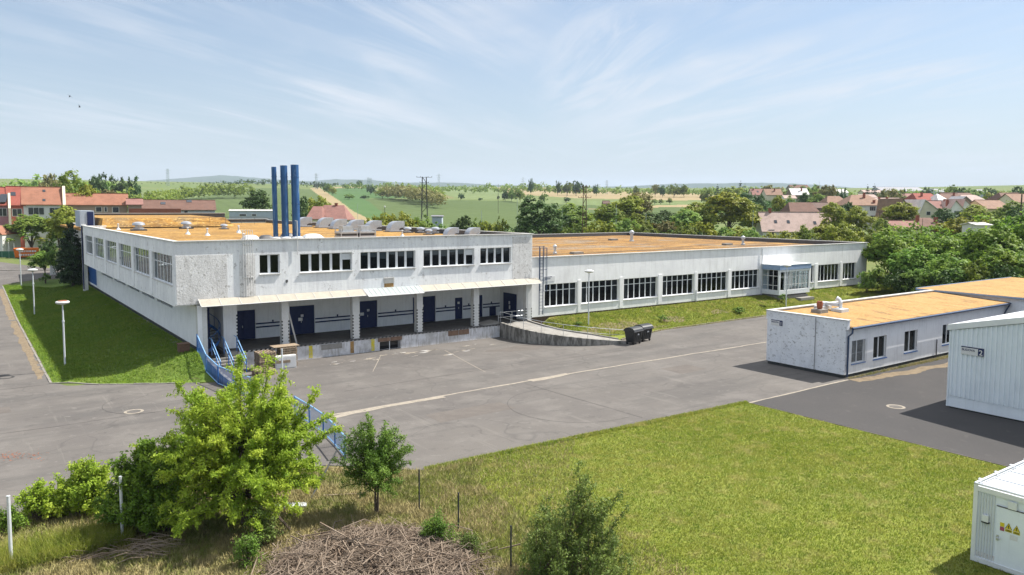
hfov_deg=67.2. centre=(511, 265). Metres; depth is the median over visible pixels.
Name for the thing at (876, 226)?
deciduous tree
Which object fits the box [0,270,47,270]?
kerb
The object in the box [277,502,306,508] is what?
concrete slab
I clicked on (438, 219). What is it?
transformer hut
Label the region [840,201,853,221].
deciduous tree
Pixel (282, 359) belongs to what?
steel post
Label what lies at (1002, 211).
deciduous tree
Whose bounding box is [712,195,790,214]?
woodland
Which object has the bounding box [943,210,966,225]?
deciduous tree
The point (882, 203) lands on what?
house
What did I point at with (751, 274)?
window
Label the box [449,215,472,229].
deciduous tree
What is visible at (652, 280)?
window
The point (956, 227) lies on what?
shrub
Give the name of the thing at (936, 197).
house
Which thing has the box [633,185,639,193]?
shrub
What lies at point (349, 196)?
shrub
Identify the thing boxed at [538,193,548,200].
shrub
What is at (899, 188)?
factory shed
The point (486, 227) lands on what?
shrub
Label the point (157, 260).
window
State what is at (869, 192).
house
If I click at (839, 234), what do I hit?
shrub
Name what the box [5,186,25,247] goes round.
row house
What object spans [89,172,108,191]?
shrub
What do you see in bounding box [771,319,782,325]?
building sign
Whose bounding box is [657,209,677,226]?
deciduous tree
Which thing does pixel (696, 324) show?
kerb
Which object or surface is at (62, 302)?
street lamp
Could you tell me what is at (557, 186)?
shrub
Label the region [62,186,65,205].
firewall
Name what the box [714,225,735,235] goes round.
shrub
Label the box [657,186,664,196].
shrub
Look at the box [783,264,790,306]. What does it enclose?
street lamp
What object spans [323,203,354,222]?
cottage
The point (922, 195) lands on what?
house
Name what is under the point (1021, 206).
pole
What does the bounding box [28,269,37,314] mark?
street lamp
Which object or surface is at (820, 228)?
deciduous tree
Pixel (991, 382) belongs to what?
steel hall
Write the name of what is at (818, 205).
shed
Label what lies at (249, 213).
shed
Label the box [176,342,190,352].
dark crate
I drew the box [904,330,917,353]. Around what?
window
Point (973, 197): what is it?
house
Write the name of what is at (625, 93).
sky
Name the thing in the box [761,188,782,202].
house
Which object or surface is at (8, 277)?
road
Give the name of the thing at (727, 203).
deciduous tree
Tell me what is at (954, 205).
house
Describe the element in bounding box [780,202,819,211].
house
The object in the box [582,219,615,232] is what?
shrub
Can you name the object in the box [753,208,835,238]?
house
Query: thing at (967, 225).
shed
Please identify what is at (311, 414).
metal fence
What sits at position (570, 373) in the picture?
concrete joint
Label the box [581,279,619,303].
window
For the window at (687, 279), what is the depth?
83.78 m
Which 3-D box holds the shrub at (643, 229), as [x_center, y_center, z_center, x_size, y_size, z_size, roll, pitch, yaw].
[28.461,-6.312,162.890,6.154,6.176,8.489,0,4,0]
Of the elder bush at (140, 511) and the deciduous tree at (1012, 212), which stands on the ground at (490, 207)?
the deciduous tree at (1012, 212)
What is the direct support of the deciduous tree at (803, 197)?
on the ground at (490, 207)
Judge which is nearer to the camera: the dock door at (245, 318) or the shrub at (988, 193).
the dock door at (245, 318)
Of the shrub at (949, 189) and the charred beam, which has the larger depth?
the shrub at (949, 189)
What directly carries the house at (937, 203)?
on the ground at (490, 207)
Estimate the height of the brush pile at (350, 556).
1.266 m
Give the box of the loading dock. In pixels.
[208,315,522,369]
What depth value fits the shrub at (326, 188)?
736.39 m
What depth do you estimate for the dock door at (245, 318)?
60.74 m
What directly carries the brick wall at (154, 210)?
on the ground at (490, 207)
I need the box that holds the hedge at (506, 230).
[482,223,542,233]
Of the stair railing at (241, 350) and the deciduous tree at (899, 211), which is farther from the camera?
the deciduous tree at (899, 211)
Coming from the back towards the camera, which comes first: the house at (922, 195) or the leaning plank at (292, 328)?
the house at (922, 195)
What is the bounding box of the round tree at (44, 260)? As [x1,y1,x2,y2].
[26,249,58,274]
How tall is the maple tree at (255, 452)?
6.847 m
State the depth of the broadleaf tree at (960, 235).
105.76 m
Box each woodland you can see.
[0,173,133,189]
[116,181,255,211]
[142,179,361,187]
[343,181,743,194]
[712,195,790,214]
[738,185,1023,195]
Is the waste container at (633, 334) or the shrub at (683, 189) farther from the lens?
the shrub at (683, 189)
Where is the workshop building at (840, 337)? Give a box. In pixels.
[766,290,1010,377]
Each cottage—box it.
[307,206,324,221]
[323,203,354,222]
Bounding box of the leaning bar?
[311,450,336,498]
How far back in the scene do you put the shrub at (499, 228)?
155.83 m
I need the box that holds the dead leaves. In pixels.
[3,451,46,460]
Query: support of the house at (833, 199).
on the ground at (490, 207)
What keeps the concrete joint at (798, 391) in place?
on the service road at (926, 416)
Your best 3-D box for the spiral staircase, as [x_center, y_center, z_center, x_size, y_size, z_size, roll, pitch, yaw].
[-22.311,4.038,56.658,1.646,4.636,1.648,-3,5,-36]
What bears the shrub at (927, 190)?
on the ground at (490, 207)
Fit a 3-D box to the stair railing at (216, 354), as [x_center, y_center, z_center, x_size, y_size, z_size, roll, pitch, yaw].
[-20.900,6.364,54.262,0.069,2.284,2.831,-3,5,-36]
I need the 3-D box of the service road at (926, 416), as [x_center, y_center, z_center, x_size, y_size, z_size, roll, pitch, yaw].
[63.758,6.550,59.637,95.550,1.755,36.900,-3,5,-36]
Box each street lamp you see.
[16,248,23,285]
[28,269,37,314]
[55,300,69,363]
[584,270,593,324]
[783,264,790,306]
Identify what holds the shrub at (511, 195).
on the ground at (490, 207)
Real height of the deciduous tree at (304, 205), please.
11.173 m
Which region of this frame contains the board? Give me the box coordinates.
[270,343,299,347]
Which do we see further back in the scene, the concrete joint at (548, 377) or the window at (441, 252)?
the window at (441, 252)
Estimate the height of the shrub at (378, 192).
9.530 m
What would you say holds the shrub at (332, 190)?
on the ground at (490, 207)
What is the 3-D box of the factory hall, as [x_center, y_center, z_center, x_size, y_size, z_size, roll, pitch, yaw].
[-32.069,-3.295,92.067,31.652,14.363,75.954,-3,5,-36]
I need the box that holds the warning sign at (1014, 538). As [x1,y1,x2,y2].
[1000,522,1019,540]
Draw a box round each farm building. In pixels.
[65,193,127,240]
[126,198,142,212]
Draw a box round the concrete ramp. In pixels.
[500,320,625,345]
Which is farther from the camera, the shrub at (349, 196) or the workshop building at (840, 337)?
the shrub at (349, 196)
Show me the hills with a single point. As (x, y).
(221, 178)
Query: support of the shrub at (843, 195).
on the ground at (490, 207)
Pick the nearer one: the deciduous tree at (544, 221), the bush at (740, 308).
the bush at (740, 308)
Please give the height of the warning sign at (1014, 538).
0.520 m
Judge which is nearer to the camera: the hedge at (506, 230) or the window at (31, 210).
the window at (31, 210)
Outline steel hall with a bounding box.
[946,311,1023,421]
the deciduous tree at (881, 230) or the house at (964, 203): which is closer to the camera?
the deciduous tree at (881, 230)
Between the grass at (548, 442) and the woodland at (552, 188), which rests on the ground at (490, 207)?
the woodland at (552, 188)
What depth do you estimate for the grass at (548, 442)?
39.40 m
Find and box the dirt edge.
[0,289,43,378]
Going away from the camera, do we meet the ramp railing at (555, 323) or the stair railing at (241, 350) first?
the stair railing at (241, 350)
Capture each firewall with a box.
[8,193,11,224]
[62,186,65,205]
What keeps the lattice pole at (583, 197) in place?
on the ground at (490, 207)
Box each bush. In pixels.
[0,503,31,534]
[13,477,79,522]
[38,273,50,283]
[50,454,117,515]
[91,435,201,537]
[657,315,669,319]
[732,307,744,311]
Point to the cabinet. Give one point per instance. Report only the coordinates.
(289, 361)
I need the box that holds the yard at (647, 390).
[0,285,1008,513]
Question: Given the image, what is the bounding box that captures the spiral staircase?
[207,307,220,352]
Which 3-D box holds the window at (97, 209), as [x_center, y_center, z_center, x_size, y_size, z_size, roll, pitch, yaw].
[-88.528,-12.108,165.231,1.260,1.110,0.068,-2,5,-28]
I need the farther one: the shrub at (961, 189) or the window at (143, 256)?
the shrub at (961, 189)
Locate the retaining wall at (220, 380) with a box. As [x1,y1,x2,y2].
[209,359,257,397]
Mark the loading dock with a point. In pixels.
(329, 343)
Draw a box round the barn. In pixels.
[142,199,215,212]
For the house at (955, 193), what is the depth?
403.05 m
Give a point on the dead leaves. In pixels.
(19, 454)
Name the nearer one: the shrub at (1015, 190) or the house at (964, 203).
the house at (964, 203)
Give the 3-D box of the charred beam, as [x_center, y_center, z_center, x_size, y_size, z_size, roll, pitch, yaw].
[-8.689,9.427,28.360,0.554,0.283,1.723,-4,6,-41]
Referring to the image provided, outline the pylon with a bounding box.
[166,169,170,185]
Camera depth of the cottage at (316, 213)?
164.39 m
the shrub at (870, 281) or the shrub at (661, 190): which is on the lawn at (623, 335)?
the shrub at (870, 281)
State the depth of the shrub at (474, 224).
167.85 m
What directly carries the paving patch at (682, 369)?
on the yard at (647, 390)
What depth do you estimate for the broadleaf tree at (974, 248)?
96.75 m
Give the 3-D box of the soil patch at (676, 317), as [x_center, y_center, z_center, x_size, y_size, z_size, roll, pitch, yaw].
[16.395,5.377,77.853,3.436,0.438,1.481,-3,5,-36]
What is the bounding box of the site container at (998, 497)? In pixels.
[970,460,1023,574]
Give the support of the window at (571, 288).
in the office wing
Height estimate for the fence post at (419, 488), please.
1.855 m
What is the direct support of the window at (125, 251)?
in the factory hall
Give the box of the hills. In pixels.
[148,175,849,187]
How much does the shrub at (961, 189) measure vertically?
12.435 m
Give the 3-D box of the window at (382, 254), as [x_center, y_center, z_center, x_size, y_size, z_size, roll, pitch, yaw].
[-10.071,-0.455,62.663,5.000,1.490,0.400,-3,5,-36]
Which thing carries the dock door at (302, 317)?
in the factory hall
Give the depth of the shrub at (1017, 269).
87.88 m
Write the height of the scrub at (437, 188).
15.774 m
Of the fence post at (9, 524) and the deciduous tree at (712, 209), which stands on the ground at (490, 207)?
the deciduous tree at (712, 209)
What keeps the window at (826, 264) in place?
in the office wing
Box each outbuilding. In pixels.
[881,220,921,238]
[912,215,941,239]
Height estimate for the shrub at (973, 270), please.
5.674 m
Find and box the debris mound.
[267,532,474,574]
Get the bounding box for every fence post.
[6,495,12,557]
[119,476,123,534]
[418,469,419,507]
[458,492,458,529]
[510,525,511,566]
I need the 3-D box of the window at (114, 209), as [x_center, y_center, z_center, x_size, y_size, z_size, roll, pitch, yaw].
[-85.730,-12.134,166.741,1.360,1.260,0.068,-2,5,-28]
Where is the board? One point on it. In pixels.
(284, 345)
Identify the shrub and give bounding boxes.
[37,238,58,254]
[38,173,65,186]
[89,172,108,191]
[99,189,115,192]
[108,175,131,194]
[121,176,141,197]
[303,196,331,212]
[323,184,331,191]
[328,187,336,193]
[344,194,354,197]
[366,185,375,192]
[371,212,395,225]
[375,188,385,198]
[383,211,418,226]
[414,214,435,227]
[434,221,447,228]
[471,217,488,226]
[479,220,495,230]
[492,215,509,231]
[501,190,508,199]
[508,189,515,201]
[514,188,524,199]
[514,217,536,233]
[515,457,636,574]
[528,178,533,192]
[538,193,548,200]
[544,224,565,233]
[555,181,561,195]
[560,181,574,195]
[566,217,594,232]
[572,180,583,194]
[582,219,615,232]
[593,183,598,193]
[607,215,641,232]
[632,221,659,232]
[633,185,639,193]
[649,220,678,233]
[651,184,659,193]
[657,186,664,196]
[666,183,681,194]
[666,222,699,234]
[678,184,688,194]
[682,221,719,235]
[699,188,713,201]
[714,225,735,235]
[722,186,745,197]
[723,226,750,236]
[741,227,763,237]
[761,185,784,194]
[764,230,796,238]
[784,184,808,194]
[786,195,795,203]
[791,224,819,239]
[807,184,818,195]
[812,185,838,196]
[818,221,864,241]
[836,188,847,198]
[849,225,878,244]
[855,270,875,292]
[864,265,888,291]
[877,188,906,198]
[882,269,915,292]
[899,265,940,291]
[920,186,933,194]
[930,216,988,237]
[930,269,958,285]
[944,184,960,192]
[952,186,967,192]
[957,258,995,281]
[965,188,985,195]
[981,264,1020,279]
[982,191,1007,198]
[983,187,999,197]
[1004,251,1023,277]
[1011,185,1023,192]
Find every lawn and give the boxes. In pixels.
[10,279,214,383]
[417,404,1012,574]
[543,285,881,338]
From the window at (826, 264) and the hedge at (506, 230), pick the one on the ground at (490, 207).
the hedge at (506, 230)
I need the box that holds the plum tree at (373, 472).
[330,410,415,513]
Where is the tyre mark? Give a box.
[507,388,629,422]
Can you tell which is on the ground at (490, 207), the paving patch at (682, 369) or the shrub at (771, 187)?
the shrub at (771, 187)
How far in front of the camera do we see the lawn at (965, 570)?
30.74 m
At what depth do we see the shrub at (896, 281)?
93.96 m
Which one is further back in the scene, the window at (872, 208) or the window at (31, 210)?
the window at (872, 208)
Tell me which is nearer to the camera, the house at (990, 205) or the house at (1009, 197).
the house at (990, 205)
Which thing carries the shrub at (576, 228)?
on the ground at (490, 207)
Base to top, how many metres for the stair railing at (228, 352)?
2.284 m
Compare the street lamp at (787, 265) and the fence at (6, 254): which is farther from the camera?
the fence at (6, 254)
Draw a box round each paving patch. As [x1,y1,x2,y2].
[486,344,543,351]
[662,364,705,373]
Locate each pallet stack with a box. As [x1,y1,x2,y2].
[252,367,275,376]
[254,349,276,368]
[277,346,297,364]
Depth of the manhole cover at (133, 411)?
43.80 m
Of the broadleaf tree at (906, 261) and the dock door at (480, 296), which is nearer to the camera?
the dock door at (480, 296)
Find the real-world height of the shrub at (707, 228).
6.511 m
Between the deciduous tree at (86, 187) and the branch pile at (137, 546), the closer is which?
the branch pile at (137, 546)
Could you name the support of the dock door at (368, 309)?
in the factory hall
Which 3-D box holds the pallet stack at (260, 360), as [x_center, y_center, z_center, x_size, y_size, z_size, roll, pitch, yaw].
[-17.722,6.764,55.379,1.268,1.282,1.148,-3,6,-39]
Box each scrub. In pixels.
[373,184,447,204]
[401,182,445,196]
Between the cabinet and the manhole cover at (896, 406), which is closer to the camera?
the manhole cover at (896, 406)
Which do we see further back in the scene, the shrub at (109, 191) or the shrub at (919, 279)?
the shrub at (109, 191)
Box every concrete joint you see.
[331,396,444,418]
[333,342,765,414]
[529,373,568,380]
[748,379,847,402]
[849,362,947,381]
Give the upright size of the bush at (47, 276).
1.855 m
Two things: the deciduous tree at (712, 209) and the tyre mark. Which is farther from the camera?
the deciduous tree at (712, 209)
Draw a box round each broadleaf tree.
[861,220,918,274]
[886,244,937,291]
[887,220,938,247]
[908,220,967,265]
[921,247,975,282]
[931,226,977,265]
[955,209,1023,264]
[978,242,1023,277]
[991,210,1023,241]
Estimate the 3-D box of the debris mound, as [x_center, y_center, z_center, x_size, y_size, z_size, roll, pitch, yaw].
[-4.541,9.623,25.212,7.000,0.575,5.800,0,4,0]
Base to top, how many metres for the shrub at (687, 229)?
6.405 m
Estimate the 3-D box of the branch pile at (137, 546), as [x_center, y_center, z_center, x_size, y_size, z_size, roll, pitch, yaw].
[-13.475,9.606,26.185,4.632,0.496,2.075,1,4,3]
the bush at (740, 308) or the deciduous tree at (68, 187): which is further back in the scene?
the deciduous tree at (68, 187)
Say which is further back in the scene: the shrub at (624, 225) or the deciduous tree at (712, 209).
the deciduous tree at (712, 209)
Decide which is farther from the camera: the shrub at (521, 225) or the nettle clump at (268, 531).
the shrub at (521, 225)
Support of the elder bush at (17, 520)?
on the waste ground at (188, 548)
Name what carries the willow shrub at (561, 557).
on the waste ground at (188, 548)
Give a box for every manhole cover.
[0,376,14,378]
[124,409,143,413]
[886,404,905,408]
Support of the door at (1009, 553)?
in the site container at (998, 497)
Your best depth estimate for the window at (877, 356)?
55.77 m
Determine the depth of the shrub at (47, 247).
128.01 m
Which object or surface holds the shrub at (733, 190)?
on the ground at (490, 207)
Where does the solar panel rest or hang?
on the row house at (4, 217)
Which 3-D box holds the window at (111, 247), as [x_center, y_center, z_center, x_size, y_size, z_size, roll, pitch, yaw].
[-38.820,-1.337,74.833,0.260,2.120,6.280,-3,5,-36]
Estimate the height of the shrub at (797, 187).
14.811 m
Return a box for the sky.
[0,0,1023,187]
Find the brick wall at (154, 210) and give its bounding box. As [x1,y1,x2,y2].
[129,209,180,212]
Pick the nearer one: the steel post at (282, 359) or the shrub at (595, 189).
the steel post at (282, 359)
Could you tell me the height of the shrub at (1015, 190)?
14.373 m
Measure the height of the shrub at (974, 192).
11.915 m
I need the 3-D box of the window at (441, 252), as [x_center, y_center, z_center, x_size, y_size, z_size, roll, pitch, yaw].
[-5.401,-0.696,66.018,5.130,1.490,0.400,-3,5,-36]
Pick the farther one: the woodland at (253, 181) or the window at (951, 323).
the woodland at (253, 181)
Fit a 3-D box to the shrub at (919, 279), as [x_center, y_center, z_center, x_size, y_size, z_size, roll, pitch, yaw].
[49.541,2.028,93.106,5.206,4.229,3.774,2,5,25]
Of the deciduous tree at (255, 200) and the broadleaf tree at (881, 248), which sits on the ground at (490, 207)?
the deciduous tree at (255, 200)
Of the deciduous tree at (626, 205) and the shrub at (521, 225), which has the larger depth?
the deciduous tree at (626, 205)
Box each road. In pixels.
[0,262,59,284]
[753,357,1023,466]
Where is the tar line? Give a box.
[349,350,621,390]
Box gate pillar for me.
[50,265,55,274]
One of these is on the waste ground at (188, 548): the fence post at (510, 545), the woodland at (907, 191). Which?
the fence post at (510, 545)
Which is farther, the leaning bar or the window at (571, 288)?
the window at (571, 288)
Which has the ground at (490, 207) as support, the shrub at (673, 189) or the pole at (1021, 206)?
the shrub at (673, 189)
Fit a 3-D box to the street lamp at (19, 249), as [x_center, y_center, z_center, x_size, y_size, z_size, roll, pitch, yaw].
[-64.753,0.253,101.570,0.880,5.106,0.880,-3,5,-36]
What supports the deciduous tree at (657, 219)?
on the ground at (490, 207)
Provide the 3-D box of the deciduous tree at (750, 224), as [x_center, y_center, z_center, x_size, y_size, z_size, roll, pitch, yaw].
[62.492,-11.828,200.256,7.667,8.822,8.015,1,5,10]
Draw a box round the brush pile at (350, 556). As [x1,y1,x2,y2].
[244,515,520,574]
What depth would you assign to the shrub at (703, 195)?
517.99 m
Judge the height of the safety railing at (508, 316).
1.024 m
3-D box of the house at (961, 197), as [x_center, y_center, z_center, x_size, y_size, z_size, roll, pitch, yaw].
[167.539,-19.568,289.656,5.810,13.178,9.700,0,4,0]
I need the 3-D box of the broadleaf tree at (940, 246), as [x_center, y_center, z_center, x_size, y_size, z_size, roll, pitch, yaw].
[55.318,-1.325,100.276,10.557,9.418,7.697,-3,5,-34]
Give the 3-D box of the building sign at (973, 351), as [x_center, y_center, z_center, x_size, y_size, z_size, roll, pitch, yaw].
[26.444,4.899,44.260,0.037,0.480,1.250,-3,5,-36]
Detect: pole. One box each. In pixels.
[420,176,428,226]
[578,185,592,232]
[1020,194,1022,223]
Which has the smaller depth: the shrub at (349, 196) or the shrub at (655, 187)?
the shrub at (349, 196)
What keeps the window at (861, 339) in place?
in the workshop building at (840, 337)
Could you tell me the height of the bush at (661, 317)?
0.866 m
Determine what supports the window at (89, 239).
in the factory hall
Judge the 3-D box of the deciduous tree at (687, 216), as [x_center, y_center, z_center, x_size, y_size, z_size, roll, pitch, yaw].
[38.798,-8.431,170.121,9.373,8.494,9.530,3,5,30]
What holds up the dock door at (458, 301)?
in the factory hall
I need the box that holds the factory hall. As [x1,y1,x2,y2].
[60,165,541,354]
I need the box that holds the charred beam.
[265,514,291,530]
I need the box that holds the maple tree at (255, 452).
[128,351,343,538]
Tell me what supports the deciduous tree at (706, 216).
on the ground at (490, 207)
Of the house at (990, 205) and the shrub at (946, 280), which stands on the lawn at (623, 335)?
the shrub at (946, 280)
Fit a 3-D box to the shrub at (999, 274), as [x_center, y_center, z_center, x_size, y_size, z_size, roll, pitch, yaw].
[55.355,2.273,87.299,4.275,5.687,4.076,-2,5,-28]
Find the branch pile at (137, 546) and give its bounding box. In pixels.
[55,531,179,563]
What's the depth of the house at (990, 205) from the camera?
227.41 m
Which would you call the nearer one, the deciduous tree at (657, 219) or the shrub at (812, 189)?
the deciduous tree at (657, 219)
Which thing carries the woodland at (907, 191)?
on the ground at (490, 207)
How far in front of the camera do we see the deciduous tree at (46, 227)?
138.76 m
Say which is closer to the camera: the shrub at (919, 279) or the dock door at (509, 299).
the dock door at (509, 299)
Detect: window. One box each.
[0,208,6,215]
[12,209,21,215]
[28,207,44,214]
[49,208,60,213]
[86,236,92,255]
[94,238,103,259]
[95,207,101,211]
[107,240,116,264]
[112,207,118,212]
[120,244,130,270]
[134,247,149,277]
[152,252,172,285]
[259,254,280,274]
[300,252,352,273]
[360,250,413,270]
[423,248,472,267]
[480,247,511,264]
[544,282,577,307]
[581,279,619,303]
[624,277,655,299]
[662,274,694,296]
[697,272,727,293]
[731,269,758,289]
[818,264,837,281]
[843,262,855,279]
[851,339,865,364]
[869,206,875,210]
[873,335,886,360]
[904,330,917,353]
[942,323,952,345]
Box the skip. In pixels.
[13,248,38,257]
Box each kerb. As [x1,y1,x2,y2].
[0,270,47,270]
[2,286,199,384]
[621,315,763,339]
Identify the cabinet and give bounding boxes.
[275,354,296,368]
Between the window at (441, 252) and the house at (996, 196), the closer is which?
the window at (441, 252)
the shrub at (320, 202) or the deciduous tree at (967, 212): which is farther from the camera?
the shrub at (320, 202)
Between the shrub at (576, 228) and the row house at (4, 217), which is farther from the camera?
the shrub at (576, 228)
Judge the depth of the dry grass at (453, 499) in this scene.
30.14 m
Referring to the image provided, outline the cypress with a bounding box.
[52,222,88,285]
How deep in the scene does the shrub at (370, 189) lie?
740.85 m
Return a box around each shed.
[228,209,272,222]
[811,202,830,211]
[871,187,924,192]
[959,222,991,231]
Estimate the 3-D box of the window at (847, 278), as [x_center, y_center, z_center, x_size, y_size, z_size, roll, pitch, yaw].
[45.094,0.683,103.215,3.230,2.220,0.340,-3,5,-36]
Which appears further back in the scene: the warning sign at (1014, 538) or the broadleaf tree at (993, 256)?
the broadleaf tree at (993, 256)
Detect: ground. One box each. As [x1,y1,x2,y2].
[0,179,1023,513]
[1,466,519,574]
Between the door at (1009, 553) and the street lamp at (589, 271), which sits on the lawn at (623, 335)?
the street lamp at (589, 271)
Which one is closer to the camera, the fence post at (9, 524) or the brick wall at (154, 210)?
the fence post at (9, 524)
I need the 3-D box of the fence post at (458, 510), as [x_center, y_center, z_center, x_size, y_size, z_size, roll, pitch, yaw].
[-1.934,9.003,27.828,0.061,1.703,0.061,-1,5,-13]
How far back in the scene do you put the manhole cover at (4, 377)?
52.22 m
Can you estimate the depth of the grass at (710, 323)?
78.07 m
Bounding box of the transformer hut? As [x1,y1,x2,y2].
[431,215,443,226]
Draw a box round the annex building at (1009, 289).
[915,277,1023,319]
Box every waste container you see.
[623,326,643,344]
[635,323,653,341]
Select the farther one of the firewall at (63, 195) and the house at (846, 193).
the house at (846, 193)
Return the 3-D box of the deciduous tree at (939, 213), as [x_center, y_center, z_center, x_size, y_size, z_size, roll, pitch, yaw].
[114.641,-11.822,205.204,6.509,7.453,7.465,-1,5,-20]
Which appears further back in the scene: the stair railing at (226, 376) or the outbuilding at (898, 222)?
the outbuilding at (898, 222)
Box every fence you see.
[0,243,14,257]
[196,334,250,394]
[294,396,345,458]
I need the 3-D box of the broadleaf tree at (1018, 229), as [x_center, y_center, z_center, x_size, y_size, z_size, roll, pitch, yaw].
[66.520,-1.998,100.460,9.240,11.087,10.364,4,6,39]
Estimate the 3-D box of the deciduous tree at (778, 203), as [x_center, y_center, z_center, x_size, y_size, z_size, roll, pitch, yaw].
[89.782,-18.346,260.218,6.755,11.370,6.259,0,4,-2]
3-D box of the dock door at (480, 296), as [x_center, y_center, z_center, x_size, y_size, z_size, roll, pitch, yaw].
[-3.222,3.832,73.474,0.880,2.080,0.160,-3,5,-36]
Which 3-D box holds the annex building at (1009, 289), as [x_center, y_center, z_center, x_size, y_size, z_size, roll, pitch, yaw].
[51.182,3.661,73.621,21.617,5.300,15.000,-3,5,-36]
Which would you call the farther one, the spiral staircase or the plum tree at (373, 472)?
the spiral staircase
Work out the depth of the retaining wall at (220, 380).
50.77 m
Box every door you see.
[88,266,96,285]
[237,310,254,339]
[290,305,313,334]
[360,300,376,327]
[413,296,434,322]
[455,297,461,318]
[479,295,481,316]
[503,292,516,318]
[994,505,1023,572]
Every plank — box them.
[289,312,297,343]
[323,492,364,495]
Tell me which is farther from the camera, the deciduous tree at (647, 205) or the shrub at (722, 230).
the deciduous tree at (647, 205)
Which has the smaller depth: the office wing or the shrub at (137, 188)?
the office wing
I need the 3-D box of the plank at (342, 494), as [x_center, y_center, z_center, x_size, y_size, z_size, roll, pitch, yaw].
[-6.770,9.289,31.356,1.800,0.040,0.100,0,5,-9]
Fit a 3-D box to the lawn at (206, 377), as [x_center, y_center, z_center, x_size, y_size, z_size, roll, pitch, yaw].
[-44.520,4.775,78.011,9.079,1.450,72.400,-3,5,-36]
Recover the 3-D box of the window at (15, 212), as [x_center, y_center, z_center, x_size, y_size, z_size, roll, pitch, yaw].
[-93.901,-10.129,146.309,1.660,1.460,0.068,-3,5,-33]
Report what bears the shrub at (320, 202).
on the ground at (490, 207)
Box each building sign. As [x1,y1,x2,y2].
[544,276,554,281]
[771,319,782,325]
[961,345,984,356]
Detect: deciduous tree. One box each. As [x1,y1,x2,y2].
[2,214,47,247]
[40,210,63,250]
[43,205,76,245]
[53,170,100,192]
[74,184,98,197]
[239,189,271,208]
[291,196,308,217]
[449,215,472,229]
[513,198,574,233]
[555,202,595,230]
[589,204,624,224]
[602,195,647,221]
[615,213,650,232]
[629,192,653,217]
[637,212,666,227]
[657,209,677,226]
[669,208,701,227]
[678,202,723,224]
[702,192,761,228]
[706,201,723,225]
[734,192,757,204]
[738,204,764,227]
[755,194,768,210]
[767,195,785,211]
[792,192,812,201]
[807,193,825,201]
[811,224,834,240]
[818,202,850,227]
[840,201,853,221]
[845,205,876,230]
[866,218,892,232]
[868,229,893,235]
[874,202,920,221]
[931,208,954,226]
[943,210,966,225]
[959,204,999,221]
[985,200,1023,227]
[1001,206,1023,232]
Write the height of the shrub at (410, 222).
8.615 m
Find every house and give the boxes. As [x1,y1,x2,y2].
[0,187,8,224]
[0,225,20,250]
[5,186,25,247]
[21,186,62,247]
[748,188,762,199]
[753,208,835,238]
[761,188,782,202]
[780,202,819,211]
[782,195,796,200]
[786,185,810,189]
[786,187,808,201]
[820,196,842,202]
[834,189,848,195]
[835,193,877,229]
[857,190,880,195]
[875,198,913,229]
[904,192,932,199]
[906,199,937,219]
[927,199,945,221]
[931,194,946,199]
[938,192,971,194]
[939,193,958,198]
[941,200,963,221]
[947,199,971,216]
[949,196,971,202]
[959,195,984,200]
[970,200,1007,222]
[985,193,1004,199]
[997,193,1023,205]
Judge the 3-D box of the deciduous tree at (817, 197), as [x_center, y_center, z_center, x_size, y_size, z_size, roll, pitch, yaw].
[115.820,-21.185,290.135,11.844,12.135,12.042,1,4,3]
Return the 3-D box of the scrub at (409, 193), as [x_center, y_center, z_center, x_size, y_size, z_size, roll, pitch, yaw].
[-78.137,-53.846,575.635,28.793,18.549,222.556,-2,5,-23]
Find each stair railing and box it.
[209,338,220,365]
[221,336,233,366]
[234,335,246,371]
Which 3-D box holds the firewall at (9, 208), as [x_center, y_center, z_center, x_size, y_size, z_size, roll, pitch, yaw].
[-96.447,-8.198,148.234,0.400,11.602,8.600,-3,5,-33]
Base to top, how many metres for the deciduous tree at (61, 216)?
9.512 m
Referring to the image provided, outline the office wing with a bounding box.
[532,230,868,323]
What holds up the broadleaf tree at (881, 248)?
on the lawn at (623, 335)
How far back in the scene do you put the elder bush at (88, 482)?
28.97 m
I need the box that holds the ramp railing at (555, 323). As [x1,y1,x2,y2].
[500,311,620,338]
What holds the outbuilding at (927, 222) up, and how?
on the ground at (490, 207)
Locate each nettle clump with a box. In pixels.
[230,530,264,567]
[238,504,282,546]
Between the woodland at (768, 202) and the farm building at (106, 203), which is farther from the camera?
the woodland at (768, 202)
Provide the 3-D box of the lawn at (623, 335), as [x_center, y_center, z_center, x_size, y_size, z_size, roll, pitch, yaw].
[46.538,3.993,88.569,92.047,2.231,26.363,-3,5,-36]
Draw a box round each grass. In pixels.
[0,516,138,574]
[402,456,622,574]
[424,400,747,469]
[622,315,765,338]
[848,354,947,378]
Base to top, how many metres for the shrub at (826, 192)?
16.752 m
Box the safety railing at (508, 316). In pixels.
[498,310,523,320]
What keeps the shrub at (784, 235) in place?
on the ground at (490, 207)
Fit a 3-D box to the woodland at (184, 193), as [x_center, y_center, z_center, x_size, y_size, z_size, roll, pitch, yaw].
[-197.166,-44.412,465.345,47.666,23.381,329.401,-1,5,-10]
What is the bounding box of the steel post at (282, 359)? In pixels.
[281,349,282,384]
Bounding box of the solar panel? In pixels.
[0,194,7,202]
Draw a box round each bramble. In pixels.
[418,507,458,544]
[454,530,486,554]
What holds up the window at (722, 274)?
in the office wing

